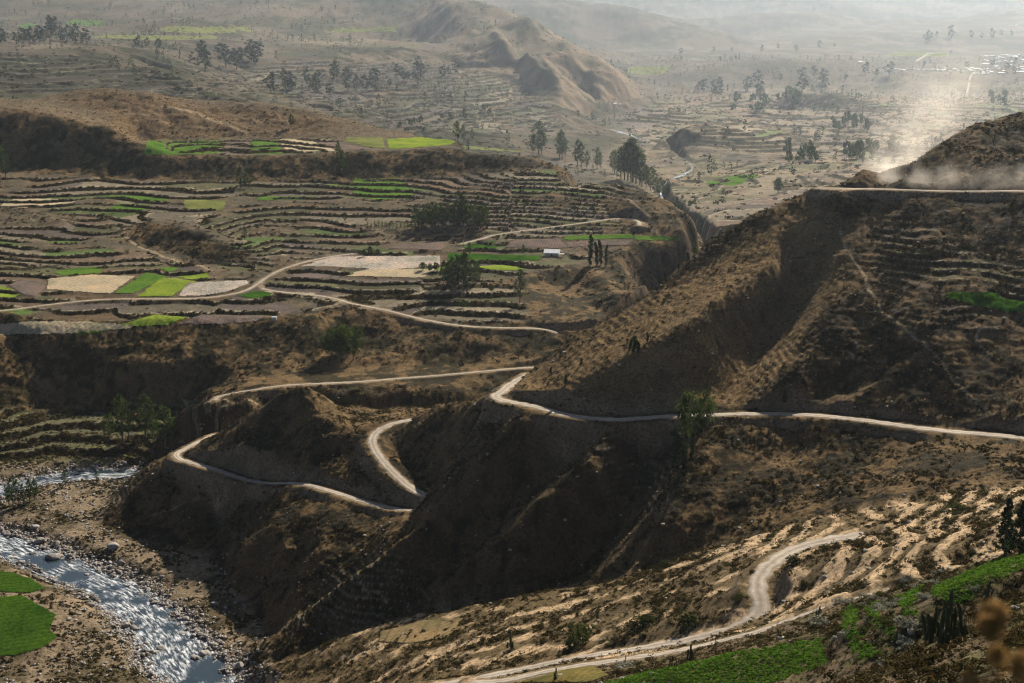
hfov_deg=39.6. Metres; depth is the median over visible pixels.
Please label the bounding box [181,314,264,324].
crop field
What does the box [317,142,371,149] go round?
crop field
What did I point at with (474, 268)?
eucalyptus tree
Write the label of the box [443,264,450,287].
eucalyptus tree
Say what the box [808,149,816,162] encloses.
broadleaf tree
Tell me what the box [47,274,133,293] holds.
crop field
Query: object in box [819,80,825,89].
eucalyptus tree
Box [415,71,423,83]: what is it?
eucalyptus tree
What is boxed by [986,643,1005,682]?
dry flower stalk
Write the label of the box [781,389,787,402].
columnar shrub
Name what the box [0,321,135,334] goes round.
crop field
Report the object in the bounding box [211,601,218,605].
boulder
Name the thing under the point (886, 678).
shelf grass
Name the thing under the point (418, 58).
eucalyptus tree
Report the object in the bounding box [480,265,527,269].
crop field
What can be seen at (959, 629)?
columnar cactus
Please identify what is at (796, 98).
broadleaf tree
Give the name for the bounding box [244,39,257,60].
eucalyptus tree
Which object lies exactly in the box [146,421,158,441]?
eucalyptus tree
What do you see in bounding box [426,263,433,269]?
broadleaf tree
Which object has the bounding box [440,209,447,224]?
eucalyptus tree
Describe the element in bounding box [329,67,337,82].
eucalyptus tree
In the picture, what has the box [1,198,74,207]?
crop field
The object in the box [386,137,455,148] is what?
crop field
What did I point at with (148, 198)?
crop field
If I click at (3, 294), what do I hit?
crop field
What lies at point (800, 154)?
broadleaf tree
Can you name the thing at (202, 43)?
eucalyptus tree
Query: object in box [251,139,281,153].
crop field
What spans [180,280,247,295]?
crop field
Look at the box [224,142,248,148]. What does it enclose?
crop field
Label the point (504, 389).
dirt road
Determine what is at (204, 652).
boulder
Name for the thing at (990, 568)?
potato field
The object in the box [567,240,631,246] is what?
crop field
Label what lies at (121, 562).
boulder
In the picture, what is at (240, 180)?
eucalyptus tree
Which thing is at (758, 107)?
broadleaf tree
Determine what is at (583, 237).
crop field
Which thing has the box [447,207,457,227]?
eucalyptus tree
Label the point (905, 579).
shrub
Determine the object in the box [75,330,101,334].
crop field
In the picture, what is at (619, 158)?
eucalyptus tree
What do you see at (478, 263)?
eucalyptus tree
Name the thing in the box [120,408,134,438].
eucalyptus tree
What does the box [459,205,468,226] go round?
eucalyptus tree
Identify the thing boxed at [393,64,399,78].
eucalyptus tree
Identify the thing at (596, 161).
eucalyptus tree
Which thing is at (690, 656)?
columnar cactus
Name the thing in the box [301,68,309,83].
eucalyptus tree
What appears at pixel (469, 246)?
eucalyptus tree
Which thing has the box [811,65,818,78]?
eucalyptus tree
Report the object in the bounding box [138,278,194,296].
crop field
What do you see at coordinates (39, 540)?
boulder
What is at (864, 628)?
shrub
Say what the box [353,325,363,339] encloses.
broadleaf tree
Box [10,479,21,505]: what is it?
eucalyptus tree
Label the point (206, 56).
eucalyptus tree
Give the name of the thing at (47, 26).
eucalyptus tree
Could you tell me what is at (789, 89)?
broadleaf tree
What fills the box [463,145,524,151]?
crop field
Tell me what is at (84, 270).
crop field
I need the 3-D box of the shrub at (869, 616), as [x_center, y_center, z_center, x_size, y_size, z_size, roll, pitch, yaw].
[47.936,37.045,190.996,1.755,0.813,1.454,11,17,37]
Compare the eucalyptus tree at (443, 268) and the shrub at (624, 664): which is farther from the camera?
the eucalyptus tree at (443, 268)
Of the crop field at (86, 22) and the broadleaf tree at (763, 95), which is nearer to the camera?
the broadleaf tree at (763, 95)
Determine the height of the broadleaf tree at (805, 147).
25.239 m
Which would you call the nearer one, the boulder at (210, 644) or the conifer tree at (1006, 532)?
the conifer tree at (1006, 532)
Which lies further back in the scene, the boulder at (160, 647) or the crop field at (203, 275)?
the crop field at (203, 275)
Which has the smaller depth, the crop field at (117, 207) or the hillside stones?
the hillside stones
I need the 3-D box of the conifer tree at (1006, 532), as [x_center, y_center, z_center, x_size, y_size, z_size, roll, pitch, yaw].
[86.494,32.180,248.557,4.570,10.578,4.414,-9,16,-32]
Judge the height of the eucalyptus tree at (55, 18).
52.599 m
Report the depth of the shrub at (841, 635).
192.66 m
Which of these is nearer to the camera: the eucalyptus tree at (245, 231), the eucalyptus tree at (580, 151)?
the eucalyptus tree at (245, 231)
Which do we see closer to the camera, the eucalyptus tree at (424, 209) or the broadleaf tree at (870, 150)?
the eucalyptus tree at (424, 209)
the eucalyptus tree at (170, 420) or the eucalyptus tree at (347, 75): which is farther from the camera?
the eucalyptus tree at (347, 75)
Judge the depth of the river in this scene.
498.21 m
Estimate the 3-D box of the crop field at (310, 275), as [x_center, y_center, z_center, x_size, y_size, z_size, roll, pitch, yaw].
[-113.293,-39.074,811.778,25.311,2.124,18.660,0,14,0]
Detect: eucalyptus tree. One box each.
[0,31,8,43]
[0,150,11,178]
[4,477,16,507]
[4,486,10,502]
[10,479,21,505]
[11,32,19,41]
[17,28,27,43]
[18,483,26,505]
[23,479,34,502]
[25,26,38,42]
[30,479,39,499]
[33,25,43,42]
[42,24,54,40]
[48,19,54,33]
[49,16,59,34]
[58,31,64,41]
[60,471,68,486]
[61,24,70,40]
[68,30,78,42]
[71,22,80,38]
[80,28,89,42]
[99,413,114,438]
[108,393,133,443]
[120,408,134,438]
[134,393,156,438]
[144,37,149,47]
[145,410,155,434]
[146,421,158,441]
[153,404,174,447]
[165,418,176,443]
[189,45,203,63]
[196,40,207,59]
[197,49,210,70]
[213,42,222,61]
[216,44,230,67]
[227,48,244,69]
[232,47,242,65]
[235,166,244,187]
[237,47,245,60]
[241,226,247,238]
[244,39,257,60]
[244,45,252,62]
[245,168,253,187]
[249,49,258,64]
[253,41,263,60]
[262,72,274,91]
[270,82,278,90]
[279,68,286,81]
[282,83,289,93]
[283,70,296,89]
[287,73,295,90]
[288,113,294,127]
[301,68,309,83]
[309,75,319,93]
[325,83,333,94]
[328,60,340,78]
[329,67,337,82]
[335,142,340,157]
[337,150,346,172]
[339,69,350,81]
[341,68,353,82]
[343,75,351,90]
[352,76,358,90]
[359,74,370,92]
[369,68,380,83]
[370,77,378,87]
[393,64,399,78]
[411,207,416,225]
[413,56,423,70]
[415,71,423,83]
[415,211,420,227]
[417,211,424,228]
[419,63,426,74]
[422,206,428,226]
[428,201,434,214]
[428,209,436,229]
[430,204,438,228]
[437,208,444,227]
[438,66,444,79]
[439,260,445,283]
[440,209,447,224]
[443,204,450,225]
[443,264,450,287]
[446,255,455,276]
[446,274,454,293]
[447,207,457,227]
[447,261,463,292]
[452,61,458,74]
[452,120,460,141]
[452,190,465,224]
[455,253,472,288]
[455,254,464,286]
[457,195,470,224]
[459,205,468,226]
[459,251,471,277]
[459,263,473,292]
[460,124,466,142]
[467,242,472,254]
[469,205,475,226]
[471,261,479,283]
[475,212,481,226]
[475,261,481,278]
[477,205,484,226]
[482,209,489,227]
[513,267,525,301]
[528,120,545,153]
[529,137,536,150]
[536,128,547,154]
[554,132,564,158]
[557,130,566,158]
[571,138,582,166]
[574,143,585,167]
[584,151,590,169]
[593,146,600,166]
[598,154,602,165]
[607,149,618,173]
[614,146,624,178]
[617,142,634,179]
[619,139,635,180]
[620,144,635,181]
[624,137,646,181]
[629,145,646,183]
[629,151,645,184]
[635,160,649,186]
[642,168,649,185]
[645,166,654,190]
[653,177,658,193]
[657,177,663,195]
[658,180,666,197]
[699,79,708,92]
[710,79,720,86]
[716,76,723,87]
[742,76,752,90]
[752,70,763,83]
[755,83,763,97]
[796,78,808,91]
[797,67,808,82]
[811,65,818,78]
[817,71,825,80]
[818,68,829,82]
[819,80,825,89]
[861,62,868,73]
[882,61,894,75]
[947,25,955,36]
[989,27,995,37]
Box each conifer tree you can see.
[995,498,1017,554]
[1003,501,1023,553]
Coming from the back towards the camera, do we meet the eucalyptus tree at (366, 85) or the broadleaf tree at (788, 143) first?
the eucalyptus tree at (366, 85)
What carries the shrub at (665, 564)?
on the terrain at (700, 30)
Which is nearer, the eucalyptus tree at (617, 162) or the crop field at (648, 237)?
the crop field at (648, 237)
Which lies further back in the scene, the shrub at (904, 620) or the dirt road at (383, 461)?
the dirt road at (383, 461)
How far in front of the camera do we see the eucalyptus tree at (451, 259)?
785.33 m
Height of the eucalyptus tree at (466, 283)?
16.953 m
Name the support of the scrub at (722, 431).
on the terrain at (700, 30)
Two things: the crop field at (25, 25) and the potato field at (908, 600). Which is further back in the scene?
the crop field at (25, 25)
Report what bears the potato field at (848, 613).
on the terrain at (700, 30)
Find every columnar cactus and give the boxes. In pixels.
[506,630,513,648]
[553,668,559,679]
[668,656,674,666]
[686,644,694,660]
[921,589,973,646]
[985,580,993,597]
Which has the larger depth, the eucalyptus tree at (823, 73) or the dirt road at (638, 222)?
the eucalyptus tree at (823, 73)
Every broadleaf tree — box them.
[319,326,339,358]
[325,325,351,360]
[334,324,355,357]
[346,335,360,359]
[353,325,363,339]
[418,262,426,268]
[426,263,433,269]
[460,299,466,307]
[674,390,704,445]
[692,389,716,436]
[733,91,741,102]
[749,93,755,102]
[754,101,762,112]
[759,92,767,100]
[760,97,768,108]
[774,176,783,193]
[782,137,791,151]
[784,149,792,164]
[785,85,793,97]
[790,87,799,97]
[790,95,800,107]
[795,149,804,163]
[799,143,808,156]
[807,144,815,156]
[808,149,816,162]
[832,118,839,127]
[842,141,850,157]
[844,110,851,123]
[844,143,859,160]
[850,113,858,124]
[851,116,858,128]
[852,140,864,158]
[853,139,868,153]
[859,150,865,163]
[863,117,873,131]
[865,138,871,144]
[866,144,873,156]
[871,141,879,153]
[887,133,896,142]
[888,139,894,152]
[889,143,897,151]
[895,140,903,152]
[995,93,1002,102]
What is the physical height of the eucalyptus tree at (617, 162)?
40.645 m
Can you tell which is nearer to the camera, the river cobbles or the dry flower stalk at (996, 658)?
the dry flower stalk at (996, 658)
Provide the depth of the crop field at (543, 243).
867.34 m
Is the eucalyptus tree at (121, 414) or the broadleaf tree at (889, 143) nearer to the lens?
the eucalyptus tree at (121, 414)
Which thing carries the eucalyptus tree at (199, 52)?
on the terrain at (700, 30)
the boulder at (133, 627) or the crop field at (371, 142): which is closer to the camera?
the boulder at (133, 627)
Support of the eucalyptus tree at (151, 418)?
on the terrain at (700, 30)
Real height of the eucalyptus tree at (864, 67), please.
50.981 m
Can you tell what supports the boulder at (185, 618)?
on the terrain at (700, 30)
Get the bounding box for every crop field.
[0,286,19,296]
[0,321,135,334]
[0,570,44,592]
[0,595,56,655]
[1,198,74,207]
[8,280,45,295]
[17,23,35,27]
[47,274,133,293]
[55,266,102,275]
[65,19,103,25]
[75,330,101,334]
[95,35,216,40]
[106,196,166,200]
[109,203,149,209]
[115,273,166,292]
[123,314,184,325]
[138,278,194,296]
[144,139,221,154]
[155,25,252,33]
[160,267,176,271]
[177,271,209,278]
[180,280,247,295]
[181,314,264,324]
[183,200,225,210]
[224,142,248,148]
[238,291,271,297]
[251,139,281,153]
[256,196,315,199]
[279,139,335,151]
[289,268,336,277]
[302,255,439,268]
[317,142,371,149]
[332,26,398,32]
[345,137,384,147]
[347,269,433,277]
[353,178,412,199]
[379,618,462,642]
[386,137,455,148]
[391,241,442,249]
[447,253,540,260]
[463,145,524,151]
[464,241,495,248]
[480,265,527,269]
[505,238,565,247]
[520,666,607,681]
[563,234,632,239]
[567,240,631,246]
[627,66,668,74]
[634,235,679,240]
[706,174,756,185]
[886,52,948,56]
[946,292,1023,311]
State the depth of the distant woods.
3557.95 m
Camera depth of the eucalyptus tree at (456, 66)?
4140.27 m
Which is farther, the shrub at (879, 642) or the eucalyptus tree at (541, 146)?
the eucalyptus tree at (541, 146)
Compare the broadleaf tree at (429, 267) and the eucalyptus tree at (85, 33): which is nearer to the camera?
the broadleaf tree at (429, 267)
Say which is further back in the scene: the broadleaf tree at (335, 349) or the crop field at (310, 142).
the crop field at (310, 142)
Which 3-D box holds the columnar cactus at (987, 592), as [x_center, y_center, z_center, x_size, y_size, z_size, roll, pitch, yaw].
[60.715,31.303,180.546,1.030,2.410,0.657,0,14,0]
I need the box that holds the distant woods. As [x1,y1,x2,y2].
[0,0,1022,202]
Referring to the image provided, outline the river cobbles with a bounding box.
[0,423,280,682]
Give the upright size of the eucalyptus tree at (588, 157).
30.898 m
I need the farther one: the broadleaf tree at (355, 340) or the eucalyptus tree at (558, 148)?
the eucalyptus tree at (558, 148)
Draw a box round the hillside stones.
[10,155,1019,682]
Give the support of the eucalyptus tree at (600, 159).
on the terrain at (700, 30)
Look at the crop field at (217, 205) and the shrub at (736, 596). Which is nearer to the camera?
the shrub at (736, 596)
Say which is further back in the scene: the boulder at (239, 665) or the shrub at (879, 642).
the boulder at (239, 665)
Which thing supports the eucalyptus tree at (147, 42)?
on the terrain at (700, 30)
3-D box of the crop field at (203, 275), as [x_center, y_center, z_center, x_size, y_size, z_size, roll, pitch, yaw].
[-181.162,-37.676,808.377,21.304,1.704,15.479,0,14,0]
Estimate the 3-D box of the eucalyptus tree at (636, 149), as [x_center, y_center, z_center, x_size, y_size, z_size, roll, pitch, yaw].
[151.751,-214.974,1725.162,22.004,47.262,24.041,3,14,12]
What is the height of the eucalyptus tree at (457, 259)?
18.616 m
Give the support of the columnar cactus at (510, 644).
on the terrain at (700, 30)
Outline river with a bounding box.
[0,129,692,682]
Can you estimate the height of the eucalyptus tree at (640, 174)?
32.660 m
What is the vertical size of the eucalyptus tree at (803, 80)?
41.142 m
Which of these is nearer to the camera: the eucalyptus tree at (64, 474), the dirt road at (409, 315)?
the eucalyptus tree at (64, 474)
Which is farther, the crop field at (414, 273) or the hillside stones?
the crop field at (414, 273)
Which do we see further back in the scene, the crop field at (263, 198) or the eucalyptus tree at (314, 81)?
the eucalyptus tree at (314, 81)
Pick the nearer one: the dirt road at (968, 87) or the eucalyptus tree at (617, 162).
the eucalyptus tree at (617, 162)
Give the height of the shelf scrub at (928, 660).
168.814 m
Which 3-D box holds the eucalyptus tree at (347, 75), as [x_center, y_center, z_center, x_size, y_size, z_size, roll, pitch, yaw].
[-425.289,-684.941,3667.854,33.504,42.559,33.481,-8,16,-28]
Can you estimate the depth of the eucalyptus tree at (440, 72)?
3963.73 m
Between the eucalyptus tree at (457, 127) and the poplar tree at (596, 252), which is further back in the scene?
the eucalyptus tree at (457, 127)
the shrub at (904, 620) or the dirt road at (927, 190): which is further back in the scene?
the dirt road at (927, 190)
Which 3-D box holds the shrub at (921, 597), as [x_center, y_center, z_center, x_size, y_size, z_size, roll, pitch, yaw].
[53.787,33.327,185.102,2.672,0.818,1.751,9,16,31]
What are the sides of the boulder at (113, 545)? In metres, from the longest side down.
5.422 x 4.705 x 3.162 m
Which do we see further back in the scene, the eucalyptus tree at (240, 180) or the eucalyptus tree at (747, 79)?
the eucalyptus tree at (747, 79)
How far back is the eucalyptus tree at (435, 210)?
897.57 m
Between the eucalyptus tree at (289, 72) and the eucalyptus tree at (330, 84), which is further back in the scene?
the eucalyptus tree at (330, 84)
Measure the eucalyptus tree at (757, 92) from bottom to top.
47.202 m
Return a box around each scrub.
[0,0,1023,232]
[0,89,738,469]
[0,111,1023,656]
[0,457,281,682]
[258,484,1023,682]
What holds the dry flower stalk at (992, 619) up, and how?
on the terrain at (700, 30)
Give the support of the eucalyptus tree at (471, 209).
on the terrain at (700, 30)
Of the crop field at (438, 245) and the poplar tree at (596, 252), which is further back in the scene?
the crop field at (438, 245)
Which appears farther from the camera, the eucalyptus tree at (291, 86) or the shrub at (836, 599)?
the eucalyptus tree at (291, 86)
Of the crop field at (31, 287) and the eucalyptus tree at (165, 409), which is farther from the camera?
the crop field at (31, 287)
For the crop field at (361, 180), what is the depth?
1002.67 m
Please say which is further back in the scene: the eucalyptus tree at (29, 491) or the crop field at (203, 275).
the crop field at (203, 275)
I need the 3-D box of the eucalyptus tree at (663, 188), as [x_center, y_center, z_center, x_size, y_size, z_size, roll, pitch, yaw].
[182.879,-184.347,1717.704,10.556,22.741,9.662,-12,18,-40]
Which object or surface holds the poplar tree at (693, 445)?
on the terrain at (700, 30)
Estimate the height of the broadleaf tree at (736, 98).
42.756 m
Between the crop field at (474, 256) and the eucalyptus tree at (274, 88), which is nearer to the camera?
the crop field at (474, 256)
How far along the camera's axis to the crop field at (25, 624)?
471.76 m
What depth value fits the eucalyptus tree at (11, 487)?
580.99 m
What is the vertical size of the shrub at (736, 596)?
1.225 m
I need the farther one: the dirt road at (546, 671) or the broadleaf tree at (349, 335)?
the broadleaf tree at (349, 335)
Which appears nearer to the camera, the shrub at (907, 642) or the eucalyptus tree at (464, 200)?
the shrub at (907, 642)
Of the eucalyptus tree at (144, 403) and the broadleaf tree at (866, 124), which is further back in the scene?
the broadleaf tree at (866, 124)
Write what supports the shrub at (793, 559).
on the terrain at (700, 30)
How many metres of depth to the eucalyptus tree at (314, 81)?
3045.08 m
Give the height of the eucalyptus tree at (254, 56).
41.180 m
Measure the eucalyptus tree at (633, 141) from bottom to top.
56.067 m
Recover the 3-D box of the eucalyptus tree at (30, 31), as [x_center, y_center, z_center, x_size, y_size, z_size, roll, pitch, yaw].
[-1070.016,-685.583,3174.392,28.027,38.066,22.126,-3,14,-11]
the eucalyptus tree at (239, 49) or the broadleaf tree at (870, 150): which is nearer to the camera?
the broadleaf tree at (870, 150)
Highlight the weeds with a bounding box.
[569,553,1023,682]
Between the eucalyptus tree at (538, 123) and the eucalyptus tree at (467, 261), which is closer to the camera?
the eucalyptus tree at (467, 261)
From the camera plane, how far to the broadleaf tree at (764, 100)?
4267.28 m
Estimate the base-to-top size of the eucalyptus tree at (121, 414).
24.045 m
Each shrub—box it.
[564,374,568,384]
[564,621,600,649]
[612,660,636,668]
[628,612,656,625]
[630,336,637,352]
[635,339,641,354]
[657,558,670,568]
[671,607,701,630]
[730,593,750,601]
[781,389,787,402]
[785,555,801,563]
[808,613,828,627]
[831,596,846,602]
[836,630,850,637]
[856,592,870,597]
[856,624,869,633]
[863,614,873,620]
[872,637,887,647]
[879,618,894,624]
[886,609,895,615]
[893,615,922,630]
[900,576,910,582]
[901,636,914,648]
[913,562,924,570]
[915,594,931,601]
[916,592,930,598]
[918,585,927,592]
[938,501,970,514]
[969,584,980,591]
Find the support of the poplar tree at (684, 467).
on the terrain at (700, 30)
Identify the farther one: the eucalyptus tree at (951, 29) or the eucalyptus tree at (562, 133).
the eucalyptus tree at (951, 29)
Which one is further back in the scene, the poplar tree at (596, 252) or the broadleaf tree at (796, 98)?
the broadleaf tree at (796, 98)
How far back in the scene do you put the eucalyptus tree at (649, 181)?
1681.35 m
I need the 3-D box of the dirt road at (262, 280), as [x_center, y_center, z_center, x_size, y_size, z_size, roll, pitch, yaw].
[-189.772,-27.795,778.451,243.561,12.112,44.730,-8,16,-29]
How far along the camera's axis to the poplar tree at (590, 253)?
818.59 m
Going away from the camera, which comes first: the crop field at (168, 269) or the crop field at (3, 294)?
the crop field at (3, 294)
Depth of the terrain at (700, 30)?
665.22 m
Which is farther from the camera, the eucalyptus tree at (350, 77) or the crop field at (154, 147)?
the eucalyptus tree at (350, 77)
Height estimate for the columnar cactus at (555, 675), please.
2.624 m
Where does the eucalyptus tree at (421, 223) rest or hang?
on the terrain at (700, 30)
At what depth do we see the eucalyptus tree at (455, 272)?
773.36 m
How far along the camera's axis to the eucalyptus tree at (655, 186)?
1649.50 m
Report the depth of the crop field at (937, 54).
7363.78 m
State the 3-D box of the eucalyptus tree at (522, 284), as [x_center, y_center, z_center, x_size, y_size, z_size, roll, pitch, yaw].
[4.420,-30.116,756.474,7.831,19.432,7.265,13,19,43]
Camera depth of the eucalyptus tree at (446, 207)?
903.26 m
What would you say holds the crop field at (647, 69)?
on the terrain at (700, 30)
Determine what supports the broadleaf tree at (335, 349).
on the terrain at (700, 30)
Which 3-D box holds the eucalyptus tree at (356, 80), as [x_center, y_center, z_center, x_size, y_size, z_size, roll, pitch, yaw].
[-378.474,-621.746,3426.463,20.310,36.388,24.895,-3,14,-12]
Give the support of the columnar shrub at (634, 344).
on the terrain at (700, 30)
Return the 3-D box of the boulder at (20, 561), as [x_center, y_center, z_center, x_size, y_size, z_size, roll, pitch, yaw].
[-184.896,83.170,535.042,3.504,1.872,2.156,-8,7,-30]
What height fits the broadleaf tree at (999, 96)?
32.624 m
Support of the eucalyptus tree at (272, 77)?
on the terrain at (700, 30)
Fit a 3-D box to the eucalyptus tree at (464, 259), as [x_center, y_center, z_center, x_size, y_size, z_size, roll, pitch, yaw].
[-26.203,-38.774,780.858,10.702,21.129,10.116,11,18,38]
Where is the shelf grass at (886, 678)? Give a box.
[259,486,1023,682]
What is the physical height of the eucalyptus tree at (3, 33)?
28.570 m
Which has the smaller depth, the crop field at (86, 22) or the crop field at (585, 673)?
the crop field at (585, 673)
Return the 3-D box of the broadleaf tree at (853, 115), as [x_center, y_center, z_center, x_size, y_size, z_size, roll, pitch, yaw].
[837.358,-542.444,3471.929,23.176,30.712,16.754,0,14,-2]
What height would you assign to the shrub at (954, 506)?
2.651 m
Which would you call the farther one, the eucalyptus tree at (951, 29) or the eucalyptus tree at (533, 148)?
the eucalyptus tree at (951, 29)
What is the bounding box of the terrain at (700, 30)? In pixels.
[0,0,1023,682]
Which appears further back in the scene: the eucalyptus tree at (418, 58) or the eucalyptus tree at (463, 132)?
the eucalyptus tree at (418, 58)
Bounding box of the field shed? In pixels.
[544,249,559,256]
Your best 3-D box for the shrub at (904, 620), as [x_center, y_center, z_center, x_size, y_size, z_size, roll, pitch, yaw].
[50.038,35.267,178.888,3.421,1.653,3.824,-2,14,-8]
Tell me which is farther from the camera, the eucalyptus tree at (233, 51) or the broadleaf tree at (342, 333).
the eucalyptus tree at (233, 51)
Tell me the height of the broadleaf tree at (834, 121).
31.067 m
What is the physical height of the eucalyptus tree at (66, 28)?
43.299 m
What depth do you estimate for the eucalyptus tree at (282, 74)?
3196.60 m
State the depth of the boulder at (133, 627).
479.74 m
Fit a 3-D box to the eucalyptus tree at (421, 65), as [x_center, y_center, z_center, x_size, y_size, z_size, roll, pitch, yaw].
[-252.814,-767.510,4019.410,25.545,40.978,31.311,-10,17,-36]
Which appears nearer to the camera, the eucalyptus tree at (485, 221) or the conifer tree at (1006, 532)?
the conifer tree at (1006, 532)
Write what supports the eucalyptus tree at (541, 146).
on the terrain at (700, 30)
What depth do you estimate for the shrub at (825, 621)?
231.43 m
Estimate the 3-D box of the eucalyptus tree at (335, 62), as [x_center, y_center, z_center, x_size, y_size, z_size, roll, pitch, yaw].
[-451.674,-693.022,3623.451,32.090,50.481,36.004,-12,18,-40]
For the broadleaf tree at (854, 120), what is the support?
on the terrain at (700, 30)
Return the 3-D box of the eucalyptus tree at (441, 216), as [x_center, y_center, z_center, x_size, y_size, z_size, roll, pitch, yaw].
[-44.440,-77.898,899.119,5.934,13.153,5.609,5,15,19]
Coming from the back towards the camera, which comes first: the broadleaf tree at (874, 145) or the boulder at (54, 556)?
the broadleaf tree at (874, 145)
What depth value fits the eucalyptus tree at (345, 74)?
3641.29 m
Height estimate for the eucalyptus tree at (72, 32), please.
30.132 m
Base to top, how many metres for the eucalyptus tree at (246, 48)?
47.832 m
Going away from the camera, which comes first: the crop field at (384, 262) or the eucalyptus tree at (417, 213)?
the crop field at (384, 262)
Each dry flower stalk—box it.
[962,669,982,682]
[975,598,1009,682]
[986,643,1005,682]
[1005,650,1023,682]
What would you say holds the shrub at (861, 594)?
on the terrain at (700, 30)
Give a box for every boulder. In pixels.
[16,560,24,564]
[34,537,44,542]
[45,553,63,559]
[53,540,59,546]
[107,542,118,549]
[118,560,124,564]
[121,622,130,627]
[130,624,137,630]
[147,649,156,653]
[157,645,164,649]
[182,616,189,620]
[199,650,209,655]
[208,642,216,646]
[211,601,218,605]
[235,662,243,668]
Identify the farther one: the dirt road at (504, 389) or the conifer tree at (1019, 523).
the dirt road at (504, 389)
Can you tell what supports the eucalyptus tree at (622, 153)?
on the terrain at (700, 30)
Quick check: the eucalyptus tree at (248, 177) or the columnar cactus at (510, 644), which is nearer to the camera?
the columnar cactus at (510, 644)
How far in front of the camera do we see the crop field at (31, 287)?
787.02 m
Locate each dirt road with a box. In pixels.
[0,253,352,310]
[172,434,413,510]
[214,367,533,399]
[262,288,557,332]
[367,418,425,497]
[438,532,864,682]
[460,218,641,243]
[470,590,886,682]
[490,374,1023,439]
[819,187,1023,191]
[959,72,974,97]
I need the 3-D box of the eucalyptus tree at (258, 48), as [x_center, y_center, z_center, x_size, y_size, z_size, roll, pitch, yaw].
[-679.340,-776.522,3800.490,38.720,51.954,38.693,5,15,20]
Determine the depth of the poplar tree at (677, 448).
418.13 m
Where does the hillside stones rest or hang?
on the terrain at (700, 30)
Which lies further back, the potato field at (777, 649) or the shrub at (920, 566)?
the shrub at (920, 566)
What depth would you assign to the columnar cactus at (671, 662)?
228.89 m
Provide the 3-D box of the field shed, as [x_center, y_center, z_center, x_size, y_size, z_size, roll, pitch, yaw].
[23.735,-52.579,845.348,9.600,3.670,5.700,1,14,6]
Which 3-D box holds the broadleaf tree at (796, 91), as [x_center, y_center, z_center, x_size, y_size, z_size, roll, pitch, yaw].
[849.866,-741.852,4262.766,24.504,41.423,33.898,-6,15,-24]
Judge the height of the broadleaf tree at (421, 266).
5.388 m
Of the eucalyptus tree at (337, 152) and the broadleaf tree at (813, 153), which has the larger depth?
the broadleaf tree at (813, 153)
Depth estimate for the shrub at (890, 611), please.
186.54 m
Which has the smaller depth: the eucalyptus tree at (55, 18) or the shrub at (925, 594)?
the shrub at (925, 594)
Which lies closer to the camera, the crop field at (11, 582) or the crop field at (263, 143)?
the crop field at (11, 582)
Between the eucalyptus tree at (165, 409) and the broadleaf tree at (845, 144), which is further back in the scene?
the broadleaf tree at (845, 144)
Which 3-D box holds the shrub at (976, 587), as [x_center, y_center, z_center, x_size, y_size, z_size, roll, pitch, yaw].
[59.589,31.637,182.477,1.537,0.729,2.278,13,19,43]
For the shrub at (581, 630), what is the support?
on the terrain at (700, 30)
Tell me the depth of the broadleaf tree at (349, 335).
706.89 m
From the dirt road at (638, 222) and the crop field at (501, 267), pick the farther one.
the dirt road at (638, 222)
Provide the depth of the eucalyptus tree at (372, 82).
3446.33 m
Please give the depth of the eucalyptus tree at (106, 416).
660.03 m
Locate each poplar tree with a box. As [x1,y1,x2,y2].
[587,234,593,265]
[594,242,599,265]
[597,239,603,264]
[604,244,607,265]
[668,426,684,473]
[679,442,689,477]
[689,432,696,462]
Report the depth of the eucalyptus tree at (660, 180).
1742.43 m
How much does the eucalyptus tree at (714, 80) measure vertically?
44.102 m
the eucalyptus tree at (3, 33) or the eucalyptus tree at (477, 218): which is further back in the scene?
the eucalyptus tree at (3, 33)
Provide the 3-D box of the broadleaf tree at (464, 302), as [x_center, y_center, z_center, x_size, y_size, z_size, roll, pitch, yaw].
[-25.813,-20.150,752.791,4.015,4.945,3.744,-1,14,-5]
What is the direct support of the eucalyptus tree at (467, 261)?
on the terrain at (700, 30)
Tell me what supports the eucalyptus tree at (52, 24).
on the terrain at (700, 30)
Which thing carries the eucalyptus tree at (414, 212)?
on the terrain at (700, 30)
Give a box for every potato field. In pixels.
[603,637,830,682]
[840,604,881,659]
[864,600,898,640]
[895,584,923,616]
[931,553,1023,603]
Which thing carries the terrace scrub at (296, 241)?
on the terrain at (700, 30)
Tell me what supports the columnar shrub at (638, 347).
on the terrain at (700, 30)
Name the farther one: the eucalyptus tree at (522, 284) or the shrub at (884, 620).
the eucalyptus tree at (522, 284)
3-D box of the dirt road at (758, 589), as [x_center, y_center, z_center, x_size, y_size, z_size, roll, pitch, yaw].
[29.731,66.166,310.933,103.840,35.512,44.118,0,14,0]
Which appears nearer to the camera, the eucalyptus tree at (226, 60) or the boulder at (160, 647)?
the boulder at (160, 647)
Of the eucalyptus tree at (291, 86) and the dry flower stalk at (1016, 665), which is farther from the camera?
the eucalyptus tree at (291, 86)
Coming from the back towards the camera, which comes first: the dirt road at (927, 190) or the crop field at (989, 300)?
the dirt road at (927, 190)
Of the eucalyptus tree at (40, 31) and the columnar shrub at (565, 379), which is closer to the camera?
the columnar shrub at (565, 379)
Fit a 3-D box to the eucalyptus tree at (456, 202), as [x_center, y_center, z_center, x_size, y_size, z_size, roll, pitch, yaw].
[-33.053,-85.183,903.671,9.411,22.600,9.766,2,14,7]
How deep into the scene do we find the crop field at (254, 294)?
776.07 m

